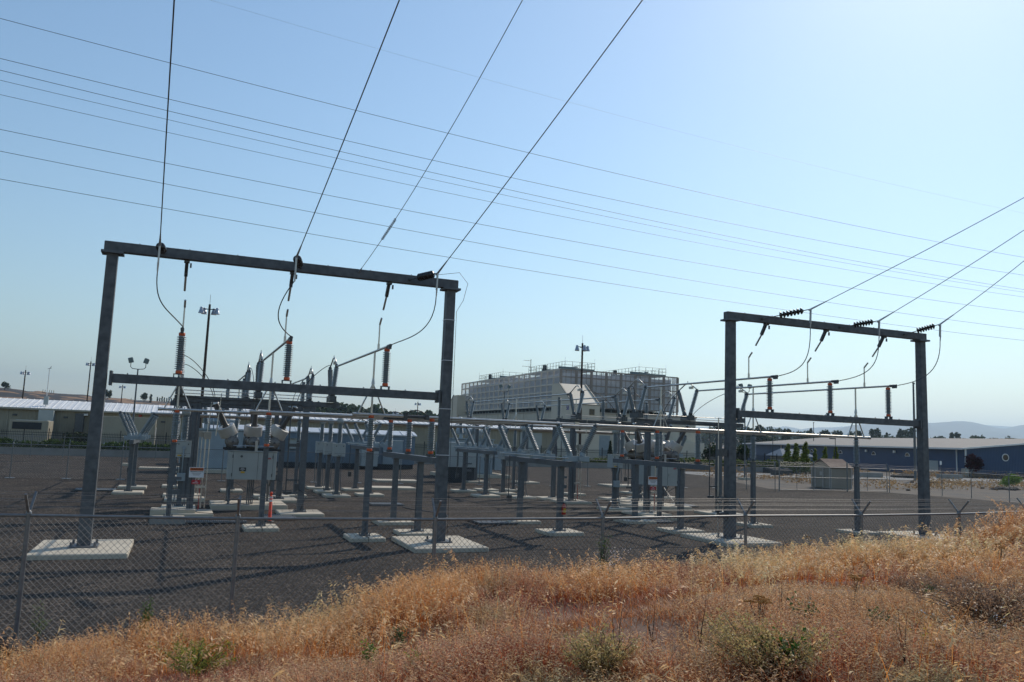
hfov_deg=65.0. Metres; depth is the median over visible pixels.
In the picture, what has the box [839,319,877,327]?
insulator string
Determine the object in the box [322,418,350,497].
voltage transformer
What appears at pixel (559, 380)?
cooling building
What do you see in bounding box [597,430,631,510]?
voltage transformer
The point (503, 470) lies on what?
voltage transformer
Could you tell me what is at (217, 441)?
power transformer
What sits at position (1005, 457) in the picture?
window
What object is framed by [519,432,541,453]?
roller door
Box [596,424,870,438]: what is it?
bus pipe
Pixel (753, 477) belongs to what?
pipe post
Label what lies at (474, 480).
switch stand
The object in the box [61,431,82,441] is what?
shrub
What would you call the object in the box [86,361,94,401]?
floodlight pole
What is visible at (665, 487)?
switch stand
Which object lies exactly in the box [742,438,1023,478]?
blue building
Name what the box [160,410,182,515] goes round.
pipe post
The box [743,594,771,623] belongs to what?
dried yarrow
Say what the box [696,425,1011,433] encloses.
mountain
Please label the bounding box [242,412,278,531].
pipe post
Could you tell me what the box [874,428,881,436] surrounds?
distant tree
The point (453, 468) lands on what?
switchgear cabinet
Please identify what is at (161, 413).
bus pipe
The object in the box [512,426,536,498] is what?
voltage transformer
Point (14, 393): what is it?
mesa hill
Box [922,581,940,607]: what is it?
green tuft
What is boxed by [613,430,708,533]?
insulator stand
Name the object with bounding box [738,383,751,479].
lamp post
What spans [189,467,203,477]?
warning sign
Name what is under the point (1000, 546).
dried yarrow
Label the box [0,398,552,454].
metal building
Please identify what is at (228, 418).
bus pipe
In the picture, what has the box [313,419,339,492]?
voltage transformer
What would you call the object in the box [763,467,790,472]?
stacked material
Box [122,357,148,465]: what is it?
lamp post
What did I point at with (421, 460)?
insulator stand
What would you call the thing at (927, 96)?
sky
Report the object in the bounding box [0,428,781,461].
iron fence
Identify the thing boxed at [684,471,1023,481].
road
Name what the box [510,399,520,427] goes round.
pipe riser
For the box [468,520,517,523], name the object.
grating panel
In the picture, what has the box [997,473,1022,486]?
green bush
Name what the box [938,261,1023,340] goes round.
line conductor
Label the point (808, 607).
green tuft
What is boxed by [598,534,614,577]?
green tuft
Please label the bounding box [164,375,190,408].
pipe riser
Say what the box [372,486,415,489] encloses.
concrete slab
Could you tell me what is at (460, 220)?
overhead wire
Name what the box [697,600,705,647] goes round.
dead stalk
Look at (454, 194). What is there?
overhead wire
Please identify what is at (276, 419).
insulator stand
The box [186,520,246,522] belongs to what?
grating panel
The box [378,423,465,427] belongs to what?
bus pipe
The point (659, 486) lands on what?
pipe post
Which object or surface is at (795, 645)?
green clump
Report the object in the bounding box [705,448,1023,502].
ground
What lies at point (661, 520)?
grating panel
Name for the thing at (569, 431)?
bus pipe
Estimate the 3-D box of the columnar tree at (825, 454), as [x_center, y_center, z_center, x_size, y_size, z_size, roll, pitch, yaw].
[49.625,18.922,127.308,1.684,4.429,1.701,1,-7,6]
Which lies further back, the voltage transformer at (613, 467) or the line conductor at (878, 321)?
the voltage transformer at (613, 467)
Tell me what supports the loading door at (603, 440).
in the cooling building at (559, 380)
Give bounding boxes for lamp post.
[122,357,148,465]
[499,384,510,443]
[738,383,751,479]
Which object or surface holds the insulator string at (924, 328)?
attached to the line gantry at (733, 413)
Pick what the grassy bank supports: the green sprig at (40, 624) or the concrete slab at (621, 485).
the green sprig at (40, 624)
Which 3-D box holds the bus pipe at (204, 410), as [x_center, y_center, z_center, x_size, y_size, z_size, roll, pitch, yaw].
[-7.162,3.213,33.961,14.340,0.132,0.132,5,-8,-22]
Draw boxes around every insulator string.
[156,242,166,253]
[293,255,302,268]
[408,271,438,280]
[761,308,808,319]
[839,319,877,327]
[903,323,938,334]
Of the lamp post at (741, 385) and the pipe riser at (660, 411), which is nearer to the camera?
the pipe riser at (660, 411)
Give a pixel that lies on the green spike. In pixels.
(367, 649)
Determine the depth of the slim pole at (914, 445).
115.80 m
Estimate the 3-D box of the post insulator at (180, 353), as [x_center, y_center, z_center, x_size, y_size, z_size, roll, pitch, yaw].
[-10.048,0.387,24.342,0.300,1.440,0.280,5,-8,-22]
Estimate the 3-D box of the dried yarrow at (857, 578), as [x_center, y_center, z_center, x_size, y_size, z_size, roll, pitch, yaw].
[4.383,3.207,10.258,0.153,0.474,0.318,3,-7,-6]
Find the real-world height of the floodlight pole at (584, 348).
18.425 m
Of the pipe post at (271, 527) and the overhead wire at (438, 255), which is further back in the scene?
the overhead wire at (438, 255)
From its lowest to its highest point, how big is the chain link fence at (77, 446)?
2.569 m
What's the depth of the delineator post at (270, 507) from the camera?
31.96 m
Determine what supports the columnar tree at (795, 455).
on the ground at (958, 493)
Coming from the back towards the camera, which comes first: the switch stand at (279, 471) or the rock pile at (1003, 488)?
the rock pile at (1003, 488)
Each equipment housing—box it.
[8,419,53,445]
[101,416,156,449]
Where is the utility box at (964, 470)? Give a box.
[961,468,968,476]
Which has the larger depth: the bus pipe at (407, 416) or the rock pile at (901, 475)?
the rock pile at (901, 475)
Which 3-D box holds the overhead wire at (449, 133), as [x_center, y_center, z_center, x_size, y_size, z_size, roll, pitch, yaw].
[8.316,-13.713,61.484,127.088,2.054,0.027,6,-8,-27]
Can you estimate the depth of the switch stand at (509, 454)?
33.20 m
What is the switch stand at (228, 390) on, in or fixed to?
on the gravel yard at (50, 486)
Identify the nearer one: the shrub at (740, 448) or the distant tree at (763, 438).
the shrub at (740, 448)
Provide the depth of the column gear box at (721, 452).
31.14 m
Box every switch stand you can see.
[111,411,158,494]
[164,364,315,502]
[165,350,338,516]
[175,389,274,478]
[341,419,393,496]
[450,423,508,497]
[466,396,544,483]
[498,422,596,535]
[550,385,675,503]
[619,434,686,498]
[622,377,748,515]
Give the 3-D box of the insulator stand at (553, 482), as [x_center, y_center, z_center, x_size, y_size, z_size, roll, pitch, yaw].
[5.474,6.956,51.464,8.000,6.400,1.600,5,-8,-22]
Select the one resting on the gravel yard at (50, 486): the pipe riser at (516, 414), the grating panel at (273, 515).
the grating panel at (273, 515)
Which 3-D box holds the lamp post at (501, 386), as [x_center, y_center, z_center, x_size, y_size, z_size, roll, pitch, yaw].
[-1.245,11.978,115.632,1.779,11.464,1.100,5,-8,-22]
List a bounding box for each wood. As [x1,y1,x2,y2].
[298,400,437,415]
[700,426,817,446]
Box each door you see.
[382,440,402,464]
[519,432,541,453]
[599,435,609,455]
[815,467,823,487]
[929,460,937,474]
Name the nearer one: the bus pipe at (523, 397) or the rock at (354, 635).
the rock at (354, 635)
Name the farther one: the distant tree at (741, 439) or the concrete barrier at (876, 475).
the distant tree at (741, 439)
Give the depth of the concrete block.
29.90 m
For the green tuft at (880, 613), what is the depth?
7.83 m
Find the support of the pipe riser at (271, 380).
on the bus pipe at (301, 413)
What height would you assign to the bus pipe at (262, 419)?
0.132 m
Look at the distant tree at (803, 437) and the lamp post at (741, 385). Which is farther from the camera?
the distant tree at (803, 437)
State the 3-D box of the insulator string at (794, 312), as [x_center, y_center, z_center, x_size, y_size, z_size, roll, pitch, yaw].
[11.090,-1.098,32.451,1.974,0.493,0.262,1,-7,9]
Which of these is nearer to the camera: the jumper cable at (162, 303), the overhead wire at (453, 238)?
the jumper cable at (162, 303)
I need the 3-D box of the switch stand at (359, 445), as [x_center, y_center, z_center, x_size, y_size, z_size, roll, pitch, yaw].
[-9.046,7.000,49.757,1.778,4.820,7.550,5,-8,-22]
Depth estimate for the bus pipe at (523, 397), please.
55.93 m
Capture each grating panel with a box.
[74,488,115,490]
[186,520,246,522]
[264,514,294,516]
[369,502,403,505]
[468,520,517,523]
[648,519,673,522]
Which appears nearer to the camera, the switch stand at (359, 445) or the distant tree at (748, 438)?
the switch stand at (359, 445)
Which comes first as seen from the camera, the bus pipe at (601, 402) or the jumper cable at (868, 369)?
the jumper cable at (868, 369)
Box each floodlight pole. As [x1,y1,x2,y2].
[20,370,30,398]
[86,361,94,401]
[198,295,219,427]
[575,339,589,468]
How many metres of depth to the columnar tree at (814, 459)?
126.60 m
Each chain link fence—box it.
[0,432,172,459]
[0,438,714,487]
[0,491,1023,647]
[722,460,775,490]
[755,461,852,482]
[888,465,1023,501]
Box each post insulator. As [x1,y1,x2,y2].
[173,332,185,377]
[281,340,292,383]
[380,347,389,389]
[765,377,773,411]
[826,382,834,415]
[884,387,892,418]
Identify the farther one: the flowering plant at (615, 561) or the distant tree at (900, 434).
the distant tree at (900, 434)
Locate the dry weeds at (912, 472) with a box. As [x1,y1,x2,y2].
[684,464,1023,478]
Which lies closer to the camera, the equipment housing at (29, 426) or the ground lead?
the ground lead
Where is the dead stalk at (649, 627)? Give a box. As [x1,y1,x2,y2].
[644,606,654,642]
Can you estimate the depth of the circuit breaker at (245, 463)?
37.01 m
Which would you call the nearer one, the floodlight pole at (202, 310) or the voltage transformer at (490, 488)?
the voltage transformer at (490, 488)
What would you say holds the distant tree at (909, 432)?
on the ground at (958, 493)
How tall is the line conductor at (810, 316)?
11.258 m
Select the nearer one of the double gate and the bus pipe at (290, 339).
the bus pipe at (290, 339)
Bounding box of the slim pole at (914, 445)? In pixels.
[912,382,916,477]
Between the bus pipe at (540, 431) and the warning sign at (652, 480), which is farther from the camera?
the bus pipe at (540, 431)
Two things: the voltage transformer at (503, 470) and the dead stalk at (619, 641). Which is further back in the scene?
the voltage transformer at (503, 470)
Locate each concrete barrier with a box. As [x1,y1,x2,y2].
[771,469,792,474]
[860,472,882,477]
[936,474,962,478]
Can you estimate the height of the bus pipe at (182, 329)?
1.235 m
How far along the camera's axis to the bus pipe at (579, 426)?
35.87 m
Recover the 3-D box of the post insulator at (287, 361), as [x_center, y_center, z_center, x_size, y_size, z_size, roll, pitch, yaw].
[-7.116,0.640,25.520,0.300,1.440,0.280,5,-8,-22]
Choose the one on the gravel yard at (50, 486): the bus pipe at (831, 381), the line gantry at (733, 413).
the line gantry at (733, 413)
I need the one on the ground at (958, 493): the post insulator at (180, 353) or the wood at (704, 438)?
the wood at (704, 438)
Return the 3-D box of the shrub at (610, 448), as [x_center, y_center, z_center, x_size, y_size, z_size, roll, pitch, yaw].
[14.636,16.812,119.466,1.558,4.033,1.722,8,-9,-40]
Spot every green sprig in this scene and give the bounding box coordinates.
[29,597,51,642]
[137,597,154,642]
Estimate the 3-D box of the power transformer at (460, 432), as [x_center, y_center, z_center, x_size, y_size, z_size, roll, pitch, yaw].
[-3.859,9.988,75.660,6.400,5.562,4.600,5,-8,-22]
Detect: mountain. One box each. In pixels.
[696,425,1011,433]
[830,421,1023,438]
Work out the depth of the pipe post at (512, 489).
56.69 m
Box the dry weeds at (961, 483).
[697,472,1023,490]
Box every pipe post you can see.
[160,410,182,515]
[162,416,180,487]
[220,418,242,492]
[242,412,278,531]
[282,420,306,497]
[343,415,385,541]
[505,430,524,491]
[564,432,585,495]
[626,434,652,499]
[641,432,676,520]
[736,434,772,527]
[836,438,879,535]
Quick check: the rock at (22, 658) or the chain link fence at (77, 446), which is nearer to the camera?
the rock at (22, 658)
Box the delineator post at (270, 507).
[264,492,272,521]
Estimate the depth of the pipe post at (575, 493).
54.84 m
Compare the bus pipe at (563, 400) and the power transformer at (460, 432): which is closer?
the bus pipe at (563, 400)
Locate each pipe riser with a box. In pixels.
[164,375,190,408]
[255,353,282,410]
[357,352,384,413]
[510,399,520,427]
[653,387,667,426]
[745,388,760,431]
[848,389,864,436]
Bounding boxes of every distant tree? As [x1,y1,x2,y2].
[739,428,743,444]
[746,427,750,442]
[750,428,775,441]
[781,429,788,439]
[793,430,812,439]
[868,429,875,437]
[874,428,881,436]
[897,428,904,437]
[906,427,912,437]
[954,432,961,437]
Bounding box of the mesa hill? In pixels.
[0,388,297,411]
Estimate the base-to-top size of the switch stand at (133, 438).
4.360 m
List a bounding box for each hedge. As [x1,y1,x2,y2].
[0,437,171,450]
[433,451,606,462]
[666,457,783,467]
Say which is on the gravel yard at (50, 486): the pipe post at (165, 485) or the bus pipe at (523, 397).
the pipe post at (165, 485)
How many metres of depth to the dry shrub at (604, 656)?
5.82 m
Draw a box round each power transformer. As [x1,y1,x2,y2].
[176,407,259,472]
[430,417,510,478]
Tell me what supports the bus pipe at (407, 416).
on the pipe post at (367, 481)
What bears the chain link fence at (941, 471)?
on the gravel yard at (50, 486)
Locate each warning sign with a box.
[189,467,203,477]
[648,476,656,484]
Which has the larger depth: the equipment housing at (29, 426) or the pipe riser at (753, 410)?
the equipment housing at (29, 426)
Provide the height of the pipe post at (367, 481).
4.310 m
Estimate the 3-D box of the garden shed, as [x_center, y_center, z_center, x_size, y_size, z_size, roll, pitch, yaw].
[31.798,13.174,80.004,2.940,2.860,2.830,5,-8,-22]
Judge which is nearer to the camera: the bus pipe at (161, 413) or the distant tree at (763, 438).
the bus pipe at (161, 413)
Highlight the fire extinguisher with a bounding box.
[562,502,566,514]
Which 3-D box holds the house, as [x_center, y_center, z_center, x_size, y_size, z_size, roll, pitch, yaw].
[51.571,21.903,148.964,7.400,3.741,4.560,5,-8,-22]
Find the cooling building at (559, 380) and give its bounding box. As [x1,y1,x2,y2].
[450,360,703,462]
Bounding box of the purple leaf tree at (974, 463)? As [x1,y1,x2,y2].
[964,453,984,477]
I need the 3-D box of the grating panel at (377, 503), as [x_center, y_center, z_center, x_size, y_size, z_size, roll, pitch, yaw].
[-6.498,8.402,41.392,1.640,0.070,1.240,5,-8,-22]
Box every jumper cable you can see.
[156,271,183,326]
[184,355,214,395]
[278,281,294,336]
[391,296,436,344]
[779,328,810,375]
[839,343,878,380]
[898,341,940,385]
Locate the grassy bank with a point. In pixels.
(639, 629)
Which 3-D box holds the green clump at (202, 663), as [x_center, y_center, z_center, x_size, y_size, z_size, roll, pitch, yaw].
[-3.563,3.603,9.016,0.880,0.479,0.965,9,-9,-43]
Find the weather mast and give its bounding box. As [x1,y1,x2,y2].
[43,366,53,405]
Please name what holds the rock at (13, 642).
on the grassy bank
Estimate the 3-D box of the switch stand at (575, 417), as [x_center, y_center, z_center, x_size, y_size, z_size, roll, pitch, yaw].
[6.395,6.362,49.298,7.900,7.120,1.950,5,-8,-22]
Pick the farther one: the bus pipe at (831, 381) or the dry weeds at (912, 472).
the dry weeds at (912, 472)
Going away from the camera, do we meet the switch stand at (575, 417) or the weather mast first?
the switch stand at (575, 417)
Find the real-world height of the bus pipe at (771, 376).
1.235 m
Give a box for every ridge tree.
[1,381,10,389]
[105,389,111,398]
[140,393,147,399]
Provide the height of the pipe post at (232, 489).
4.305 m
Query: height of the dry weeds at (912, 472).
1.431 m
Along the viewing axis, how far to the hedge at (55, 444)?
89.79 m
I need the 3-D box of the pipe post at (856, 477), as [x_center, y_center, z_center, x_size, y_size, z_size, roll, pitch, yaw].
[15.540,6.520,36.188,1.200,4.305,1.422,5,-8,-22]
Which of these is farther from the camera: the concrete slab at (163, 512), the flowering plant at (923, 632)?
the concrete slab at (163, 512)
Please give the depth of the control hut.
83.45 m
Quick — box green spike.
[359,639,378,669]
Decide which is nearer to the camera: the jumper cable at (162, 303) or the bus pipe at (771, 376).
the jumper cable at (162, 303)
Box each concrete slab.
[139,467,168,469]
[150,507,194,515]
[372,479,415,482]
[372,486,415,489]
[597,484,630,486]
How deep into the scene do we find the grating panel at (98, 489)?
43.61 m
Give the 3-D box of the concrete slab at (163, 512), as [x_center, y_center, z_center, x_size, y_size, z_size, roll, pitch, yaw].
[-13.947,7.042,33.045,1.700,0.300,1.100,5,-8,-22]
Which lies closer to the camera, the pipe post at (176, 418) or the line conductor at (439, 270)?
the line conductor at (439, 270)
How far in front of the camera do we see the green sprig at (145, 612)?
13.05 m
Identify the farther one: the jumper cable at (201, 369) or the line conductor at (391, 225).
the jumper cable at (201, 369)
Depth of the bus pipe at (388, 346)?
28.06 m
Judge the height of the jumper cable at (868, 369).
1.883 m
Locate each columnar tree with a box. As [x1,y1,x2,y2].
[781,443,794,471]
[791,443,802,473]
[800,441,811,473]
[812,448,817,461]
[821,447,827,458]
[832,446,838,458]
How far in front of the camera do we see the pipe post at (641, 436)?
53.08 m
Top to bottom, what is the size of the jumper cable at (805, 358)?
2.021 m
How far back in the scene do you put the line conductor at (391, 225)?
20.97 m
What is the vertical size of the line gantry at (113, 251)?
9.085 m
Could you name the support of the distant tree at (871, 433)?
on the ground at (958, 493)
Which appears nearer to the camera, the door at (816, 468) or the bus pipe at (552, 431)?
the bus pipe at (552, 431)
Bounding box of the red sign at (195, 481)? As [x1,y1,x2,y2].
[192,480,200,483]
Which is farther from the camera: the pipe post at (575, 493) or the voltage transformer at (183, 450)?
the pipe post at (575, 493)
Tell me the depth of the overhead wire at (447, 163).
54.04 m
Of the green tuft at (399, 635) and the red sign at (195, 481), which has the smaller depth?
the green tuft at (399, 635)
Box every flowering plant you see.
[597,547,630,580]
[893,619,954,644]
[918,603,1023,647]
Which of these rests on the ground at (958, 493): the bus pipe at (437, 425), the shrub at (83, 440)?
the shrub at (83, 440)
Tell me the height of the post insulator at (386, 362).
1.440 m
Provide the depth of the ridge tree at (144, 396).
743.63 m
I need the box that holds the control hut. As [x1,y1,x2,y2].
[202,423,416,468]
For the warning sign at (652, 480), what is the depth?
41.71 m
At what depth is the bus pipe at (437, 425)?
48.30 m
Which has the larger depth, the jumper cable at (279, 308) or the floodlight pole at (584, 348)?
the floodlight pole at (584, 348)
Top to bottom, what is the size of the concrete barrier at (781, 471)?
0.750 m
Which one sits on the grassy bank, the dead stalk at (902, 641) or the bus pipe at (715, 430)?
the dead stalk at (902, 641)
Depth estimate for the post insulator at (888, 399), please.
34.88 m
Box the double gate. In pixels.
[779,460,887,491]
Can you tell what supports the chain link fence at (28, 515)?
on the gravel yard at (50, 486)
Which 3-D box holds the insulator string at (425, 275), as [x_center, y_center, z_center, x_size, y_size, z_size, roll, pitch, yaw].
[-2.931,-2.143,26.608,1.520,0.283,0.262,-5,-10,43]
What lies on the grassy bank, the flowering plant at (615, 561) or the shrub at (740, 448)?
the flowering plant at (615, 561)
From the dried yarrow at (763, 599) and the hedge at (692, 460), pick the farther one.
the hedge at (692, 460)
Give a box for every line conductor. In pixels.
[157,0,174,270]
[294,0,399,280]
[358,0,522,272]
[436,0,642,295]
[808,198,1022,327]
[877,230,1023,337]
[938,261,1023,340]
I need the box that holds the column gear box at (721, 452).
[716,418,726,537]
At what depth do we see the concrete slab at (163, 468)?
67.40 m
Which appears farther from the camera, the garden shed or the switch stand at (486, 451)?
the garden shed
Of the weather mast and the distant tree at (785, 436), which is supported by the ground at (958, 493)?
the distant tree at (785, 436)
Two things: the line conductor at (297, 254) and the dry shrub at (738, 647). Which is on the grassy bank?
the dry shrub at (738, 647)
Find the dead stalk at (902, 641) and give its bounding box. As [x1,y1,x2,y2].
[896,610,907,675]
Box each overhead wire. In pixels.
[0,18,1019,256]
[0,58,1019,274]
[0,70,1023,289]
[0,94,1020,296]
[0,129,1018,311]
[1,80,1019,291]
[1,151,1018,328]
[2,179,1023,340]
[215,1,1002,208]
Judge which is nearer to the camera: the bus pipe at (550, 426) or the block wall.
the bus pipe at (550, 426)
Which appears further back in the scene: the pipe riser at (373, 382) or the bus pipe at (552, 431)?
the bus pipe at (552, 431)
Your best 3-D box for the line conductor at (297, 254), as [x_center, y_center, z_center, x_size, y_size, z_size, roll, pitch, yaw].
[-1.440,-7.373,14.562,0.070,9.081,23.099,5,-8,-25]
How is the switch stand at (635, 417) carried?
on the gravel yard at (50, 486)
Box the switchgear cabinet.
[448,442,476,481]
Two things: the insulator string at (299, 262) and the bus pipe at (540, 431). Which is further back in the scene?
the bus pipe at (540, 431)
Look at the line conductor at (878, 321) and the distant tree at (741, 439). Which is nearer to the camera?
the line conductor at (878, 321)
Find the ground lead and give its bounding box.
[439,272,467,533]
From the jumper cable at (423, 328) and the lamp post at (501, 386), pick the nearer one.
the jumper cable at (423, 328)
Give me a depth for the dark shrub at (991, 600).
8.27 m
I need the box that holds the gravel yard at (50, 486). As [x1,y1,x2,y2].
[0,454,1023,661]
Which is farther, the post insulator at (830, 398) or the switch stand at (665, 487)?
the switch stand at (665, 487)
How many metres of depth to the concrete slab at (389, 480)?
61.95 m
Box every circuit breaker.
[209,398,296,509]
[617,418,691,510]
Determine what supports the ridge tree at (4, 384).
on the mesa hill
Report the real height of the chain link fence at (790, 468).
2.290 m
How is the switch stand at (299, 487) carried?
on the gravel yard at (50, 486)
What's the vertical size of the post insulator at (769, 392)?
1.440 m
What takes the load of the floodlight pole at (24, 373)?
on the ground at (958, 493)
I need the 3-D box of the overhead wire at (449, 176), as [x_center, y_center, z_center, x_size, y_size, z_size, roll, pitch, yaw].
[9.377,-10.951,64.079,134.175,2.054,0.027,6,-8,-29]
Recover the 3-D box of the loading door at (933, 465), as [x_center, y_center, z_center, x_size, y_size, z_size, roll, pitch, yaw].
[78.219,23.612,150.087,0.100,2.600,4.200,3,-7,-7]
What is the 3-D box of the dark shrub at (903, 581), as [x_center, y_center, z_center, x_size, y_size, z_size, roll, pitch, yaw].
[5.661,3.400,11.061,0.978,0.441,0.848,4,-7,-12]
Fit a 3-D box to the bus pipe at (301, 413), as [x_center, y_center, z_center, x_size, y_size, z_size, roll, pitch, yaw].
[-4.515,2.947,31.709,11.160,0.339,0.160,5,-8,-22]
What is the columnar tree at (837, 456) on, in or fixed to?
on the ground at (958, 493)
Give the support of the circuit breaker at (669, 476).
on the gravel yard at (50, 486)
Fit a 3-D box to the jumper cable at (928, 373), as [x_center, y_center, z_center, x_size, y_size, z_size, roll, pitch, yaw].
[17.628,0.923,34.503,1.975,2.048,0.502,3,-7,-4]
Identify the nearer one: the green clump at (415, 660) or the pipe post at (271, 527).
the green clump at (415, 660)
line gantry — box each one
[27,240,488,559]
[680,311,963,546]
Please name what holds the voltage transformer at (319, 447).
on the gravel yard at (50, 486)
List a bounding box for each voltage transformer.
[161,408,194,506]
[306,419,330,489]
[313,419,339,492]
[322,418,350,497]
[473,426,498,491]
[489,426,516,494]
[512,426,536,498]
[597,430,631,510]
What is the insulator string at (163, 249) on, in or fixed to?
attached to the line gantry at (113, 251)
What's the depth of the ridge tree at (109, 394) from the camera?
733.50 m
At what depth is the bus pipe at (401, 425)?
53.95 m
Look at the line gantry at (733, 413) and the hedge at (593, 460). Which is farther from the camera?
the hedge at (593, 460)
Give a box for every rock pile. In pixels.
[890,473,930,478]
[981,486,1018,490]
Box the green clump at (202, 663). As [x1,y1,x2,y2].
[148,633,242,680]
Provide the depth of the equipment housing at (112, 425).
101.78 m
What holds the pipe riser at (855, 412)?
on the bus pipe at (715, 430)
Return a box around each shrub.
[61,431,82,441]
[80,433,87,443]
[560,623,640,681]
[606,440,612,457]
[700,603,844,681]
[701,442,715,460]
[736,444,750,460]
[882,569,963,597]
[907,566,1023,627]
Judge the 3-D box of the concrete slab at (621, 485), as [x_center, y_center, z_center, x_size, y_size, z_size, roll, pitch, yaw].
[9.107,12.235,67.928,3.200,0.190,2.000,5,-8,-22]
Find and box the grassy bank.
[0,524,1023,681]
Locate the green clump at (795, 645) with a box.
[735,626,810,681]
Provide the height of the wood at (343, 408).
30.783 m
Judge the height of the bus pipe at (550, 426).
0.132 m
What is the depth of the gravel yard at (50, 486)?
29.09 m
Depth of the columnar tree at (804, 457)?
125.74 m
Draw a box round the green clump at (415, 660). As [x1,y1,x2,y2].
[403,648,437,677]
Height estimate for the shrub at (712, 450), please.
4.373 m
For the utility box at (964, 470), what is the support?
on the ground at (958, 493)
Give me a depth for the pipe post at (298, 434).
44.97 m
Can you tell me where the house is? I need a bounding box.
[766,449,812,461]
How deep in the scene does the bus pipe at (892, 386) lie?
37.41 m
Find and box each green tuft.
[387,624,408,652]
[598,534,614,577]
[787,591,823,627]
[867,606,895,629]
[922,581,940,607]
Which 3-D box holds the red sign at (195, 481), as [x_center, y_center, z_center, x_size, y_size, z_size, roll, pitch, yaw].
[-13.158,5.872,33.459,0.340,0.170,0.014,5,-8,-22]
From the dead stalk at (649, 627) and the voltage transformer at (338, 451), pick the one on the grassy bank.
the dead stalk at (649, 627)
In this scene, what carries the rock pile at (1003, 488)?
on the ground at (958, 493)
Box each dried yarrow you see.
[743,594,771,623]
[847,574,866,597]
[995,543,1008,574]
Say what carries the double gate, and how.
on the gravel yard at (50, 486)
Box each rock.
[0,635,30,655]
[7,653,42,667]
[345,632,359,642]
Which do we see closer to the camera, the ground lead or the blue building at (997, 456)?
the ground lead
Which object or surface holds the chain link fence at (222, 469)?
on the gravel yard at (50, 486)
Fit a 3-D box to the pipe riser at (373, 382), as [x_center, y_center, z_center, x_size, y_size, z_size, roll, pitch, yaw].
[-4.895,1.483,28.341,0.991,2.161,0.140,5,-8,-22]
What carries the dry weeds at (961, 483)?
on the ground at (958, 493)
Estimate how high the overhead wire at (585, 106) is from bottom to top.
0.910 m
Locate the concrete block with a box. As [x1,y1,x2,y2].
[149,519,185,523]
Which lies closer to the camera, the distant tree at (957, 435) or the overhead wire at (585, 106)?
the overhead wire at (585, 106)
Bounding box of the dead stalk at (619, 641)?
[612,613,630,678]
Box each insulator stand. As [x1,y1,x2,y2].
[162,378,305,497]
[372,419,435,535]
[534,397,648,500]
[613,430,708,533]
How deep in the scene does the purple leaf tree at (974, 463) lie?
138.87 m
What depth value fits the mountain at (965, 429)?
10493.70 m
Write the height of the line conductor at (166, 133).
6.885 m
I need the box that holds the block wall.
[0,447,795,472]
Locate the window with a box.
[1002,454,1008,460]
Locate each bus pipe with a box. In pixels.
[151,412,363,422]
[157,414,349,422]
[158,407,498,424]
[158,415,327,422]
[180,299,185,355]
[249,409,525,424]
[261,309,292,361]
[336,318,391,366]
[352,410,559,424]
[367,423,450,427]
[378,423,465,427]
[393,422,482,427]
[472,428,613,434]
[473,393,568,402]
[488,427,632,434]
[506,427,654,434]
[509,396,613,404]
[532,424,667,432]
[545,399,658,406]
[562,423,765,435]
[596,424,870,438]
[645,352,777,387]
[697,357,838,391]
[747,362,897,394]
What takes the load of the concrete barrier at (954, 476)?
on the road
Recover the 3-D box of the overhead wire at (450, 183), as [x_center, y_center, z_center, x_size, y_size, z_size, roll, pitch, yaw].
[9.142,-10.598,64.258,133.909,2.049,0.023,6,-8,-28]
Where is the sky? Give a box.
[0,0,1023,428]
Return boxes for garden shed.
[809,458,853,488]

